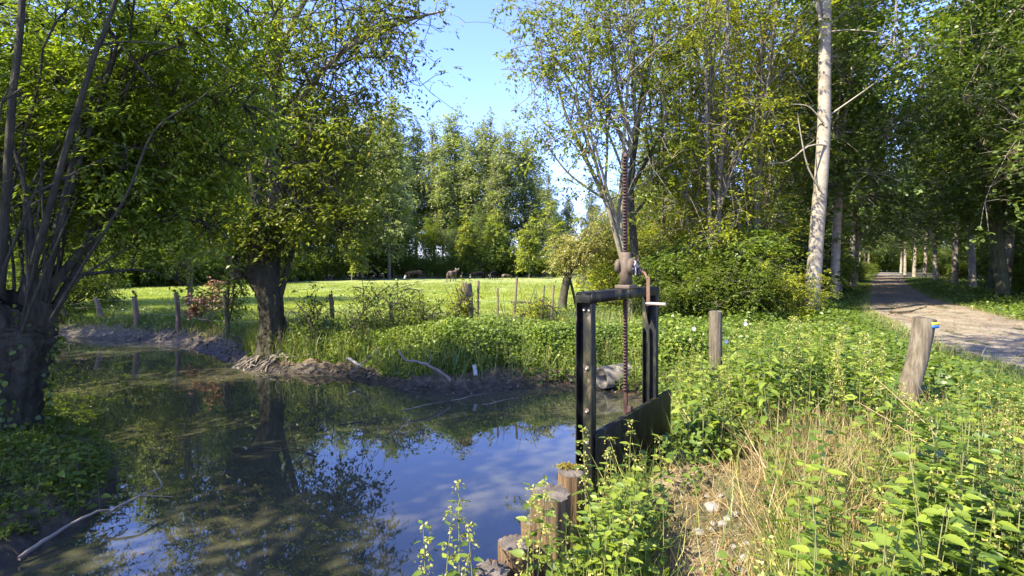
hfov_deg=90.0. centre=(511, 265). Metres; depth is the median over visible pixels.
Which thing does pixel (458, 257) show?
shrub
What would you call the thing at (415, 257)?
shrub
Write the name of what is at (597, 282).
shrub
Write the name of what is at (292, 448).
dead twig
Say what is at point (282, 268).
shrub
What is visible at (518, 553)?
nettle
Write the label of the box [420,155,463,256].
poplar
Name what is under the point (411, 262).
shrub
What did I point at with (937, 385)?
ground cover
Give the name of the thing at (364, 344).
wild grass
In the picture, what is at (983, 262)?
shrub
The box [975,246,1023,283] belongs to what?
shrub
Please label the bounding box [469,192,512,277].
tree
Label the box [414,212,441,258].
woodland tree
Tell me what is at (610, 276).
shrub
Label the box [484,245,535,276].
shrub
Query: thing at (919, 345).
bollard
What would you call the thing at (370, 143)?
poplar
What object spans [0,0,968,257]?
sky
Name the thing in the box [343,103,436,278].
poplar
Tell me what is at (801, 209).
woodland tree
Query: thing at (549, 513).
nettle
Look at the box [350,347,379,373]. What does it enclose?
driftwood
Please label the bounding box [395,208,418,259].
woodland tree
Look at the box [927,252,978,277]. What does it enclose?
shrub
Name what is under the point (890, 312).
fallen stick
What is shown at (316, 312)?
bramble
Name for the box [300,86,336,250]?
poplar
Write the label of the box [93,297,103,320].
fence post
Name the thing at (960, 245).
woodland tree
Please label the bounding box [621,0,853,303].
woodland tree
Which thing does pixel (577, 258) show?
pollard
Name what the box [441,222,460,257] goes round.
woodland tree
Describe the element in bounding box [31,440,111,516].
leafy plant
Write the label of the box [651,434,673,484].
nettle
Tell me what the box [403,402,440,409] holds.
sunken twig
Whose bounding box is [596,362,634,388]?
culvert pipe
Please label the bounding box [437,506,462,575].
nettle
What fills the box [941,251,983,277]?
shrub
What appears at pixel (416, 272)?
cow
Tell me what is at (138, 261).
shrub
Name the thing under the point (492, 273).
cow
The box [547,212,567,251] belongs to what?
poplar
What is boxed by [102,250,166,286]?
shrub
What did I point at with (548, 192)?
poplar
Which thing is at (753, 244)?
shrub
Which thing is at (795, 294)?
shrub
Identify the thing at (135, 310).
fence post
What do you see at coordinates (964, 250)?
woodland tree
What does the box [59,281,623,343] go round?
meadow grass
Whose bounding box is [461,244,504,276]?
shrub
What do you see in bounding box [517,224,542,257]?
woodland tree
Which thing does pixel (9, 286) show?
shrub
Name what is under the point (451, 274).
cow
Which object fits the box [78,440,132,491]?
leafy plant
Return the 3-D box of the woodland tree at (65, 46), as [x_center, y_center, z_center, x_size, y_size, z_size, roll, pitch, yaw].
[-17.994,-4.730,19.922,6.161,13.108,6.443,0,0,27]
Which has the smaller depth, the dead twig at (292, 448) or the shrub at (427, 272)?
the dead twig at (292, 448)
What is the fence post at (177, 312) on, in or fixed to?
on the ground at (14, 547)
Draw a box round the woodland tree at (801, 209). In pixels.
[763,62,846,251]
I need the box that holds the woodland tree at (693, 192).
[591,0,795,253]
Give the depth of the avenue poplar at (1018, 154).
19.44 m
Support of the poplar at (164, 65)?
on the ground at (14, 547)
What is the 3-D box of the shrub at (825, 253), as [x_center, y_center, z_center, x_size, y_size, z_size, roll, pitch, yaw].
[12.239,-0.199,24.664,6.807,5.779,7.038,0,0,-13]
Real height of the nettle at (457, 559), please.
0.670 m
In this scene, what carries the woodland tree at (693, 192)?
on the ground at (14, 547)
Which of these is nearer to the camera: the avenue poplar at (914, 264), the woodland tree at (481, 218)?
the avenue poplar at (914, 264)
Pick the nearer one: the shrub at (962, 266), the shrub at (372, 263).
the shrub at (962, 266)
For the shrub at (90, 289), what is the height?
3.251 m
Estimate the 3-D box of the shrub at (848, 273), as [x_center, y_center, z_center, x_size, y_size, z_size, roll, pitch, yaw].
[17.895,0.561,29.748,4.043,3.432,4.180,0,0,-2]
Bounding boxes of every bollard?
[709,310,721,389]
[897,316,938,406]
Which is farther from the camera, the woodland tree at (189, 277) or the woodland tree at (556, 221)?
the woodland tree at (556, 221)
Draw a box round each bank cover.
[0,404,111,538]
[58,304,705,378]
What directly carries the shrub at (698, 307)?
on the ground at (14, 547)
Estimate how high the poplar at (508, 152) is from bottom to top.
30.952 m
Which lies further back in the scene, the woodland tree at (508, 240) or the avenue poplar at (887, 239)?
the woodland tree at (508, 240)
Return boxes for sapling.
[198,243,258,332]
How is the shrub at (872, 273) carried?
on the ground at (14, 547)
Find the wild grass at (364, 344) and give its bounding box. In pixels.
[0,282,1023,575]
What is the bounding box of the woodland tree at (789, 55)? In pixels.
[635,0,867,290]
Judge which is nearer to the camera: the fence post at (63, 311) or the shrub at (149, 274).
the fence post at (63, 311)
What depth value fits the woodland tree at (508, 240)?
94.98 m
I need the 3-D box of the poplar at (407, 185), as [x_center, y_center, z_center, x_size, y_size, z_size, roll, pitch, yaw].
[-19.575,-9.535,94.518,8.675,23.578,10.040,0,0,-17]
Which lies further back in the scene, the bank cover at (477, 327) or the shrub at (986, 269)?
the shrub at (986, 269)
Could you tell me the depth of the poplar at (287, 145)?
69.58 m
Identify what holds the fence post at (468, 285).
on the ground at (14, 547)
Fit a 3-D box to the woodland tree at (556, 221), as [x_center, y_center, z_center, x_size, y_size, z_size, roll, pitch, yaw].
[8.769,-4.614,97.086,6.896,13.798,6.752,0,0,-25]
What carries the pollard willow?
on the ground at (14, 547)
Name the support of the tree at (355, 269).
on the ground at (14, 547)
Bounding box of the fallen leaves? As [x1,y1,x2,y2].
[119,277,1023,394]
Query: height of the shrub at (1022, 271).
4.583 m
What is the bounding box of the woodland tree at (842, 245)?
[824,229,863,256]
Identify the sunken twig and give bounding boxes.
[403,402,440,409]
[484,397,517,404]
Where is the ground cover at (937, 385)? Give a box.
[516,276,1023,575]
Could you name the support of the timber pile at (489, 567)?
in the water
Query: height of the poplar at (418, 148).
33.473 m
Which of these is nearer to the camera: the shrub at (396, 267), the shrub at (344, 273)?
the shrub at (344, 273)
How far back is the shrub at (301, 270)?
67.33 m
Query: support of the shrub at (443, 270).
on the ground at (14, 547)
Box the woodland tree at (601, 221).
[585,209,608,234]
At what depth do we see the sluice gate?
3.75 m
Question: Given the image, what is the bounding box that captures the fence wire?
[69,298,551,320]
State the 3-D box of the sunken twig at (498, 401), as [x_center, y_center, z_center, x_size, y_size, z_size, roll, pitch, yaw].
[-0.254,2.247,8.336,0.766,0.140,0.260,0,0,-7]
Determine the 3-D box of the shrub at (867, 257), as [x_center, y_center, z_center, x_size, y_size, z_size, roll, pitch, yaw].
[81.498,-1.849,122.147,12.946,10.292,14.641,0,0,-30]
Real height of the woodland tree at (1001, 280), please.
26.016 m
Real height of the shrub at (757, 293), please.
2.774 m
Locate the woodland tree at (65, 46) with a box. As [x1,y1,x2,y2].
[1,0,121,261]
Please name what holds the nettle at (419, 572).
on the ground at (14, 547)
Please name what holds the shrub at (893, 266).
on the ground at (14, 547)
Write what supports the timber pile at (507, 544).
in the water
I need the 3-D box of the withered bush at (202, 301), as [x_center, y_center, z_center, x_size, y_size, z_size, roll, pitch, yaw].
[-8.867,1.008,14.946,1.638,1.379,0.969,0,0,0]
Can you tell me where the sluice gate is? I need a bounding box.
[575,153,670,516]
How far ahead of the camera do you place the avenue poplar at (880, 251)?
110.08 m
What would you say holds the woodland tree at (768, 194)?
on the ground at (14, 547)
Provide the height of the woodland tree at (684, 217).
9.387 m
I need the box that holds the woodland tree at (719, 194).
[609,0,798,270]
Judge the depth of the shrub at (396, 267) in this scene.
81.99 m
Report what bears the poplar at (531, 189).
on the ground at (14, 547)
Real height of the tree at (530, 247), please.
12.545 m
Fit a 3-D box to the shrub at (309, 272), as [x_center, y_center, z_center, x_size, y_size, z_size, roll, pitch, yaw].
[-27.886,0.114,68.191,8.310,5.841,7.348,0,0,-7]
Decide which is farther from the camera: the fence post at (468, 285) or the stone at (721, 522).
the fence post at (468, 285)
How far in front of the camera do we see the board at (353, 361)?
10.31 m
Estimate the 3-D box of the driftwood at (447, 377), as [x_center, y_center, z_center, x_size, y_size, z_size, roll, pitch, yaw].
[-1.549,1.796,9.096,1.128,0.530,0.130,0,0,14]
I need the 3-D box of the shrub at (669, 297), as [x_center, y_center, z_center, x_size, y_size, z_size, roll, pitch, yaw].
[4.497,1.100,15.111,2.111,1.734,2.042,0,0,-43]
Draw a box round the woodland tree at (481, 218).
[464,203,491,276]
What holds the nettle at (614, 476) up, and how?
on the ground at (14, 547)
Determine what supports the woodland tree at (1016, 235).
on the ground at (14, 547)
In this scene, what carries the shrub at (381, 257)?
on the ground at (14, 547)
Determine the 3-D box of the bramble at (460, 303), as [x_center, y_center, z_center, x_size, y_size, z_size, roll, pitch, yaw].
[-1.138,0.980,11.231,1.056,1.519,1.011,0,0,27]
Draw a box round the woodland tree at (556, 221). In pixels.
[541,204,572,258]
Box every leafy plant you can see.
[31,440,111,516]
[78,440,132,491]
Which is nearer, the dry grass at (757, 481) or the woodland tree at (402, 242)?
the dry grass at (757, 481)
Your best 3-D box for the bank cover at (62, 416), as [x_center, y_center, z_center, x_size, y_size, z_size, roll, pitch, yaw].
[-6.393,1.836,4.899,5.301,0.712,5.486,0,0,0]
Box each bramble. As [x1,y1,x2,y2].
[284,284,346,348]
[334,269,398,343]
[361,269,425,344]
[397,289,461,331]
[444,276,484,324]
[507,288,568,330]
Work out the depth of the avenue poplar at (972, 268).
34.30 m
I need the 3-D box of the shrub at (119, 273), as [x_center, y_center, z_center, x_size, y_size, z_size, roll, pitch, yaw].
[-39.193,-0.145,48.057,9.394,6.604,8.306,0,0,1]
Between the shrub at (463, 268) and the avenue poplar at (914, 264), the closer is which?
the avenue poplar at (914, 264)
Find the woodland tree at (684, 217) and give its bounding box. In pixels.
[653,102,722,247]
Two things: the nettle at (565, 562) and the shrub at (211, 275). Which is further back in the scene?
the shrub at (211, 275)
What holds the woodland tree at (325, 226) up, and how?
on the ground at (14, 547)
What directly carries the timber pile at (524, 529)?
in the water
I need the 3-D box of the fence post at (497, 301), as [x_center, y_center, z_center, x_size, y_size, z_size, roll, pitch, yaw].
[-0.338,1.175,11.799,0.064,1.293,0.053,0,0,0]
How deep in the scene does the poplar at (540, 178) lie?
111.09 m
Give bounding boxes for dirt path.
[862,270,1023,371]
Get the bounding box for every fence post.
[61,305,66,321]
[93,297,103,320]
[131,296,139,325]
[174,292,180,329]
[223,292,228,337]
[329,294,333,320]
[389,294,392,319]
[461,283,473,317]
[476,281,479,316]
[497,288,498,317]
[513,277,517,317]
[550,285,554,322]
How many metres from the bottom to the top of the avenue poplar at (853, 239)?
20.660 m
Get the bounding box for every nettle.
[412,520,434,575]
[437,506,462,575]
[446,479,473,575]
[457,522,483,575]
[509,483,545,575]
[525,490,558,575]
[533,475,568,575]
[549,513,582,575]
[589,454,614,523]
[597,435,626,520]
[616,419,642,490]
[635,451,657,512]
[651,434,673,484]
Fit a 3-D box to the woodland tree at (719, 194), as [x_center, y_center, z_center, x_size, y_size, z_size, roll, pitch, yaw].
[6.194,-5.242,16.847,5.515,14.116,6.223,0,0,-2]
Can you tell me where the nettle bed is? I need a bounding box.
[524,316,1023,575]
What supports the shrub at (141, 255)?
on the ground at (14, 547)
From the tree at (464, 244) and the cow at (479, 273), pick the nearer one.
the cow at (479, 273)
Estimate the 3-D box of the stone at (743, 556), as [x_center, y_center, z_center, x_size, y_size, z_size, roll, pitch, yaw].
[1.104,1.389,2.428,0.045,0.034,0.060,3,2,5]
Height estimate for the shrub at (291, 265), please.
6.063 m
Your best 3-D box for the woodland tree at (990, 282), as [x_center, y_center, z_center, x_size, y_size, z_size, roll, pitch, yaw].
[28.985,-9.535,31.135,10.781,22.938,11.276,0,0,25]
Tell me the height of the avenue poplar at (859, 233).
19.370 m
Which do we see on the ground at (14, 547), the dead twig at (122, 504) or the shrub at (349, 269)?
the shrub at (349, 269)
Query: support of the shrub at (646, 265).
on the ground at (14, 547)
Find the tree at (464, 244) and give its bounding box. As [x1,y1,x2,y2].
[454,200,490,276]
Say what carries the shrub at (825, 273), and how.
on the ground at (14, 547)
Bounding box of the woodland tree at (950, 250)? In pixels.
[938,243,961,257]
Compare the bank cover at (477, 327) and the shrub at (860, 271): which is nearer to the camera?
the bank cover at (477, 327)
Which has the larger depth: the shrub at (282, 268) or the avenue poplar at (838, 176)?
the shrub at (282, 268)
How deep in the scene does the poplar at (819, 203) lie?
16.86 m
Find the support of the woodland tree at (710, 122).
on the ground at (14, 547)
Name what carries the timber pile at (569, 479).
in the water
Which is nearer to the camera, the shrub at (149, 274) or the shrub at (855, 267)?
the shrub at (855, 267)
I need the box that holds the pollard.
[541,190,638,310]
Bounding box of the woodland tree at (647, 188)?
[607,129,679,238]
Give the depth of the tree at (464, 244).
85.92 m
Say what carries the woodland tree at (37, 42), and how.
on the ground at (14, 547)
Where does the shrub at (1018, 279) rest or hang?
on the ground at (14, 547)
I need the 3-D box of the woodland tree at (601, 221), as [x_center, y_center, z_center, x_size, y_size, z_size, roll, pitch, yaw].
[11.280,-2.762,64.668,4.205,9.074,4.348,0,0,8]
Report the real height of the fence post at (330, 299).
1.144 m
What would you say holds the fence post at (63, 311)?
on the ground at (14, 547)
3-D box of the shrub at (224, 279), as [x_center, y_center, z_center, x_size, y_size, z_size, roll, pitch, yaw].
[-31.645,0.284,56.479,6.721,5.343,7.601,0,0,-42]
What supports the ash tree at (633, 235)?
on the ground at (14, 547)
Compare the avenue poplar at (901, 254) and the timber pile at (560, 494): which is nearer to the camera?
the timber pile at (560, 494)
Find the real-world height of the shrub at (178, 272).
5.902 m
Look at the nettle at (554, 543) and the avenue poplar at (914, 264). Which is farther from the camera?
the avenue poplar at (914, 264)
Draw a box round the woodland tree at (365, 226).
[339,148,391,278]
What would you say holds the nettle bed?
on the ground at (14, 547)
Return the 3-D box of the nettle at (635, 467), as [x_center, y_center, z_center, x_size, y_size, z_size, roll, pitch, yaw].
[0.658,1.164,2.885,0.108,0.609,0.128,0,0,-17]
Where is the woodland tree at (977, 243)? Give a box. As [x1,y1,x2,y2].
[944,225,989,257]
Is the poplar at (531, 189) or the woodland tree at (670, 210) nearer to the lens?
the woodland tree at (670, 210)
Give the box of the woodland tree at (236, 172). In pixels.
[202,109,249,221]
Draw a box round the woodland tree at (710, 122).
[607,0,777,247]
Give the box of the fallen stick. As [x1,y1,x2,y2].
[889,306,926,313]
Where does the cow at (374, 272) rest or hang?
on the ground at (14, 547)
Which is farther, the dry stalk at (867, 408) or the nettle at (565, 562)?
the dry stalk at (867, 408)
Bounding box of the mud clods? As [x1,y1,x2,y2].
[114,326,639,396]
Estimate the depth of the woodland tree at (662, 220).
20.62 m
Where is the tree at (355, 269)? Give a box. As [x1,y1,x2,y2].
[338,195,380,279]
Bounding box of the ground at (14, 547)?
[0,269,1023,575]
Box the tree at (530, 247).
[507,203,541,277]
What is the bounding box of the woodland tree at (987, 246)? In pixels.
[947,209,1022,255]
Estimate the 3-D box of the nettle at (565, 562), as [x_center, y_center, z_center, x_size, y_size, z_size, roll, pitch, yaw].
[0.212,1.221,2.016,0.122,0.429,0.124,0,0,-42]
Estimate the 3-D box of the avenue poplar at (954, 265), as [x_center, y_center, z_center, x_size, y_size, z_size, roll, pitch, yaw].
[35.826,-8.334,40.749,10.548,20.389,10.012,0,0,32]
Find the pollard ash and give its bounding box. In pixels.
[0,0,360,433]
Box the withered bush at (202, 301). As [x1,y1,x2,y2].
[181,276,234,321]
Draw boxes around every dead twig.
[17,506,127,559]
[105,470,170,514]
[260,447,316,456]
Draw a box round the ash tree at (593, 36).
[435,0,730,317]
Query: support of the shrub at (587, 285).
on the ground at (14, 547)
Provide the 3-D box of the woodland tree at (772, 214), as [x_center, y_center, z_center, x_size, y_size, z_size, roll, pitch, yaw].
[17.553,-3.005,37.339,4.481,9.534,4.686,0,0,-33]
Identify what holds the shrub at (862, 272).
on the ground at (14, 547)
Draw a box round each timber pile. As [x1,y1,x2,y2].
[474,558,509,575]
[498,534,532,575]
[521,514,531,538]
[531,483,570,575]
[552,461,583,546]
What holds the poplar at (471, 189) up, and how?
on the ground at (14, 547)
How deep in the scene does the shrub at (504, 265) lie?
88.38 m
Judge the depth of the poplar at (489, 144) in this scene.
106.96 m
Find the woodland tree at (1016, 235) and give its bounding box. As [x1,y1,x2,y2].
[986,219,1023,251]
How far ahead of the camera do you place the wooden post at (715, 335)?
6.92 m
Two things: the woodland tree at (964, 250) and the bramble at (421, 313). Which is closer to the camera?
the bramble at (421, 313)
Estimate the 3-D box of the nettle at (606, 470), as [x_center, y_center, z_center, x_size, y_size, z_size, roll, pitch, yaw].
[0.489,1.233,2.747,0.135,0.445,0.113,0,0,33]
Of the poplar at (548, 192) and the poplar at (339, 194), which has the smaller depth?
the poplar at (339, 194)
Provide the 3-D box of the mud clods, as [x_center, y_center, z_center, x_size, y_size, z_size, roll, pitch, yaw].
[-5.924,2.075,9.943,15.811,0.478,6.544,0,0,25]
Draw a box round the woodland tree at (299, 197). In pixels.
[257,103,327,255]
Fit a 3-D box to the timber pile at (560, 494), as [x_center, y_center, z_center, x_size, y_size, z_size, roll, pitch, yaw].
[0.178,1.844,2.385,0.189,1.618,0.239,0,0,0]
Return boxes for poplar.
[117,33,203,172]
[229,46,269,194]
[244,65,320,245]
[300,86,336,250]
[318,125,370,254]
[325,99,365,276]
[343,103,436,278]
[348,99,409,252]
[363,90,423,251]
[397,150,426,256]
[399,113,437,256]
[410,119,460,255]
[416,101,487,254]
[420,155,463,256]
[435,127,511,274]
[454,106,502,244]
[471,154,517,252]
[484,119,545,252]
[508,127,544,248]
[528,155,564,256]
[529,168,570,275]
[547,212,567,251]
[556,192,578,240]
[576,179,605,231]
[595,183,617,223]
[717,0,982,314]
[736,0,968,299]
[751,1,946,294]
[792,10,926,286]
[825,74,932,282]
[825,147,900,260]
[841,138,898,249]
[849,234,894,261]
[861,242,899,261]
[877,227,923,272]
[880,137,966,277]
[882,153,948,276]
[886,164,951,274]
[889,73,963,280]
[890,52,1018,284]
[893,1,1020,289]
[903,0,1023,290]
[918,0,1023,213]
[958,0,1023,249]
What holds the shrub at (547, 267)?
on the ground at (14, 547)
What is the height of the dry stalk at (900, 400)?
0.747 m
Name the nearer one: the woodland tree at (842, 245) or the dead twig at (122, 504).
the dead twig at (122, 504)
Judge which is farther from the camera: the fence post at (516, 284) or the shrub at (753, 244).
the shrub at (753, 244)
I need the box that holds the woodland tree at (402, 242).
[373,178,421,277]
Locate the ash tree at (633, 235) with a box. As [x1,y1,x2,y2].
[591,0,785,314]
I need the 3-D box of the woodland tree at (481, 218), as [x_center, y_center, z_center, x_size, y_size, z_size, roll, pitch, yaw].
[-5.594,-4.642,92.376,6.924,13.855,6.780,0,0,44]
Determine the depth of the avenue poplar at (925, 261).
59.84 m
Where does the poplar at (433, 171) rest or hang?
on the ground at (14, 547)
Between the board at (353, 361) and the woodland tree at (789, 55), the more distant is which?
the woodland tree at (789, 55)
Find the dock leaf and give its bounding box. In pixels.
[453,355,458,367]
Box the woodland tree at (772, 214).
[724,187,791,227]
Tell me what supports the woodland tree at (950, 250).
on the ground at (14, 547)
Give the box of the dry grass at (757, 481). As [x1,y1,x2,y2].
[640,374,1023,575]
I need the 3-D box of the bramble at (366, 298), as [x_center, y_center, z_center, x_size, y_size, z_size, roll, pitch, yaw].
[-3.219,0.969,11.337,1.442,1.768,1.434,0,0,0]
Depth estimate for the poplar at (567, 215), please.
103.60 m
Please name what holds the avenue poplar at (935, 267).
on the ground at (14, 547)
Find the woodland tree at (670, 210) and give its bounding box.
[636,144,681,231]
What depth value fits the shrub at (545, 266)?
89.18 m
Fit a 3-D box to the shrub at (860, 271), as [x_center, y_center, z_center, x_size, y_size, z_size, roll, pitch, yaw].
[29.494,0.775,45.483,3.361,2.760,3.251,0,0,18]
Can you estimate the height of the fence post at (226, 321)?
1.399 m
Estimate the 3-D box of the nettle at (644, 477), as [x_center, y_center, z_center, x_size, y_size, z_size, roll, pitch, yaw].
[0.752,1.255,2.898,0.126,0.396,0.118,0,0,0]
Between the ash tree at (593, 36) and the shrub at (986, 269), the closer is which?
the ash tree at (593, 36)
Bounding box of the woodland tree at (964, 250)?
[958,234,979,256]
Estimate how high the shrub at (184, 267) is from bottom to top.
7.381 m
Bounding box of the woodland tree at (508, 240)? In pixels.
[501,221,516,254]
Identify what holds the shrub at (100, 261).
on the ground at (14, 547)
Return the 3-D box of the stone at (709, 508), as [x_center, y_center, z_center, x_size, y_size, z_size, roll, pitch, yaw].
[1.147,1.389,2.935,0.080,0.063,0.091,0,0,-5]
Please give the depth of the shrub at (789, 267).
16.75 m
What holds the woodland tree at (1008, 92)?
on the ground at (14, 547)
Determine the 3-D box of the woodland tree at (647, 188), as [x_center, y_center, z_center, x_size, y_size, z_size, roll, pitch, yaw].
[7.614,-3.454,28.634,5.177,10.531,4.950,0,0,-40]
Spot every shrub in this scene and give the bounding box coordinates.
[6,242,131,314]
[7,251,18,289]
[72,246,129,283]
[92,238,160,287]
[99,238,166,285]
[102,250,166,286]
[110,241,201,286]
[129,233,210,285]
[138,274,178,285]
[146,254,204,285]
[159,239,224,285]
[161,240,249,285]
[206,264,248,284]
[280,241,315,280]
[280,245,299,279]
[280,254,294,278]
[288,254,318,280]
[291,244,333,280]
[305,245,346,279]
[313,251,355,279]
[334,250,359,278]
[342,252,385,278]
[357,247,404,277]
[359,247,413,277]
[382,251,421,277]
[397,248,436,277]
[414,252,445,277]
[427,251,465,277]
[433,243,482,276]
[448,257,486,277]
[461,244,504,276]
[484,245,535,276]
[485,248,524,276]
[500,251,544,277]
[524,250,560,276]
[532,201,687,304]
[533,251,562,276]
[544,216,684,291]
[558,213,698,306]
[597,237,724,307]
[628,274,701,318]
[641,211,808,310]
[651,257,758,319]
[684,244,804,321]
[689,240,813,309]
[707,200,870,299]
[747,253,841,321]
[790,267,846,291]
[804,249,859,289]
[827,255,869,279]
[841,249,888,267]
[845,266,867,280]
[847,256,876,275]
[847,261,870,280]
[863,253,888,271]
[864,262,879,277]
[871,247,918,271]
[908,245,948,271]
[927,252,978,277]
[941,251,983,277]
[975,233,1023,288]
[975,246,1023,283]
[976,250,989,275]
[982,250,1023,292]
[1008,236,1023,284]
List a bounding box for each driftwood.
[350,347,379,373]
[397,350,454,381]
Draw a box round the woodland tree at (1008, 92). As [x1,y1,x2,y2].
[988,45,1023,152]
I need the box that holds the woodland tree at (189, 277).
[144,114,222,301]
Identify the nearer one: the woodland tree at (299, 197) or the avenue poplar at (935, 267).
the avenue poplar at (935, 267)
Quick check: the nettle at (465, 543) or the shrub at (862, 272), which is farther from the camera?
the shrub at (862, 272)
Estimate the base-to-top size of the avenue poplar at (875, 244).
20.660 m
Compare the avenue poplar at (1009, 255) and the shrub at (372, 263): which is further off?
the shrub at (372, 263)
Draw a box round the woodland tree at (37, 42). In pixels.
[0,0,120,278]
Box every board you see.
[347,357,362,366]
[472,364,477,375]
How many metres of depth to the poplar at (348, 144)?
91.17 m
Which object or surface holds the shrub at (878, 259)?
on the ground at (14, 547)
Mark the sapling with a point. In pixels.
(234, 295)
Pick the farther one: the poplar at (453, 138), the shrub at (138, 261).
the poplar at (453, 138)
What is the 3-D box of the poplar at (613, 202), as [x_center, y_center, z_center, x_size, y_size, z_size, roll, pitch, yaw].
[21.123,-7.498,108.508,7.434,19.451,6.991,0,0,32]
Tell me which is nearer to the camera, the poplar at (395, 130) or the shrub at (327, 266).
the shrub at (327, 266)
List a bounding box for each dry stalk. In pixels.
[855,401,951,473]
[870,370,941,449]
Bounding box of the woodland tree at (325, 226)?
[288,143,348,279]
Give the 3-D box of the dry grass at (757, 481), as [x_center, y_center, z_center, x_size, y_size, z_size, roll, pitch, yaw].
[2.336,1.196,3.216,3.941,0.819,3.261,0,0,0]
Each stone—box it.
[692,528,704,536]
[704,501,720,512]
[718,520,727,527]
[740,554,748,562]
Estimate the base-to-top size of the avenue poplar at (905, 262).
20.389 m
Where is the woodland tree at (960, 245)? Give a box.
[945,233,966,256]
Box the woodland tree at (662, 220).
[573,5,740,266]
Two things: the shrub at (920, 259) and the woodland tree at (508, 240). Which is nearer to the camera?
the woodland tree at (508, 240)
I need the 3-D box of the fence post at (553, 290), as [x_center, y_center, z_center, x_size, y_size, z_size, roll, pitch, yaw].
[0.984,1.160,12.800,0.174,1.335,0.066,0,0,0]
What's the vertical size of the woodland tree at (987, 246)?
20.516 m
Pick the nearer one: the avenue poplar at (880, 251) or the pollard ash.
the pollard ash
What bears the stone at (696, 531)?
on the ground at (14, 547)
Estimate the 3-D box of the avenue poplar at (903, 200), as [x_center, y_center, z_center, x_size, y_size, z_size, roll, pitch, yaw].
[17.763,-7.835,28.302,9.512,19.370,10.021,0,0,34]
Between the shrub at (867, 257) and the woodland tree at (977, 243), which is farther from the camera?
the shrub at (867, 257)
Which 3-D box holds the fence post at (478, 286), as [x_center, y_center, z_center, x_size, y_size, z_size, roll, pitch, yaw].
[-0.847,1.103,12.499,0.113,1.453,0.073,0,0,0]
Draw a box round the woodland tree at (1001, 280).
[871,0,1023,298]
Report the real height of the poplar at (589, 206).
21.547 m
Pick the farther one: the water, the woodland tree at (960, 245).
the woodland tree at (960, 245)
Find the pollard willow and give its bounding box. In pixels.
[99,0,473,360]
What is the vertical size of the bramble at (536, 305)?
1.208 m
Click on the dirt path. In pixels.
(999, 333)
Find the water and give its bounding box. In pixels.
[0,337,640,575]
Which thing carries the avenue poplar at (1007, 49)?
on the ground at (14, 547)
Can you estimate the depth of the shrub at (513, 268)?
87.31 m
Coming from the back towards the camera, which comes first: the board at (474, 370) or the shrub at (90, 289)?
the shrub at (90, 289)
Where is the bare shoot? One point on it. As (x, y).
(522, 300)
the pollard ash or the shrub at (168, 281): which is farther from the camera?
the shrub at (168, 281)
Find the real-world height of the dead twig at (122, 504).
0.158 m
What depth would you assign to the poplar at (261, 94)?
74.70 m
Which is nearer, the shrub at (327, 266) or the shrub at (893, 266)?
the shrub at (327, 266)
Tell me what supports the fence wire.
attached to the fence post at (226, 321)
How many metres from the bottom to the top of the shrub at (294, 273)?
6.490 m
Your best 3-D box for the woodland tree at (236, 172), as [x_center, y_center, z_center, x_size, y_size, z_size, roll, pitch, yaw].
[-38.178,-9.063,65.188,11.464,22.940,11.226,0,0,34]
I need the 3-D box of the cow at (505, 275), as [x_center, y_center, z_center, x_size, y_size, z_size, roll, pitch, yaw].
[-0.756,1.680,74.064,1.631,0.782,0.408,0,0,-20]
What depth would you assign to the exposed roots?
11.18 m
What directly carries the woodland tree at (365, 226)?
on the ground at (14, 547)
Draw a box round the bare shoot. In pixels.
[516,277,536,320]
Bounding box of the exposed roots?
[232,345,308,372]
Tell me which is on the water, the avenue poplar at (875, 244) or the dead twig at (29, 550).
the dead twig at (29, 550)
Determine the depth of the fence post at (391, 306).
12.17 m
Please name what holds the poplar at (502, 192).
on the ground at (14, 547)
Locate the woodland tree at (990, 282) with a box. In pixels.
[886,0,1023,292]
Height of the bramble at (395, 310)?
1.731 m
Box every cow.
[362,270,380,278]
[404,270,423,279]
[446,269,458,281]
[469,271,484,278]
[488,271,497,279]
[501,274,511,278]
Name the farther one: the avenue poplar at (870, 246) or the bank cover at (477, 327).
the avenue poplar at (870, 246)
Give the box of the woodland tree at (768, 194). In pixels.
[674,0,874,234]

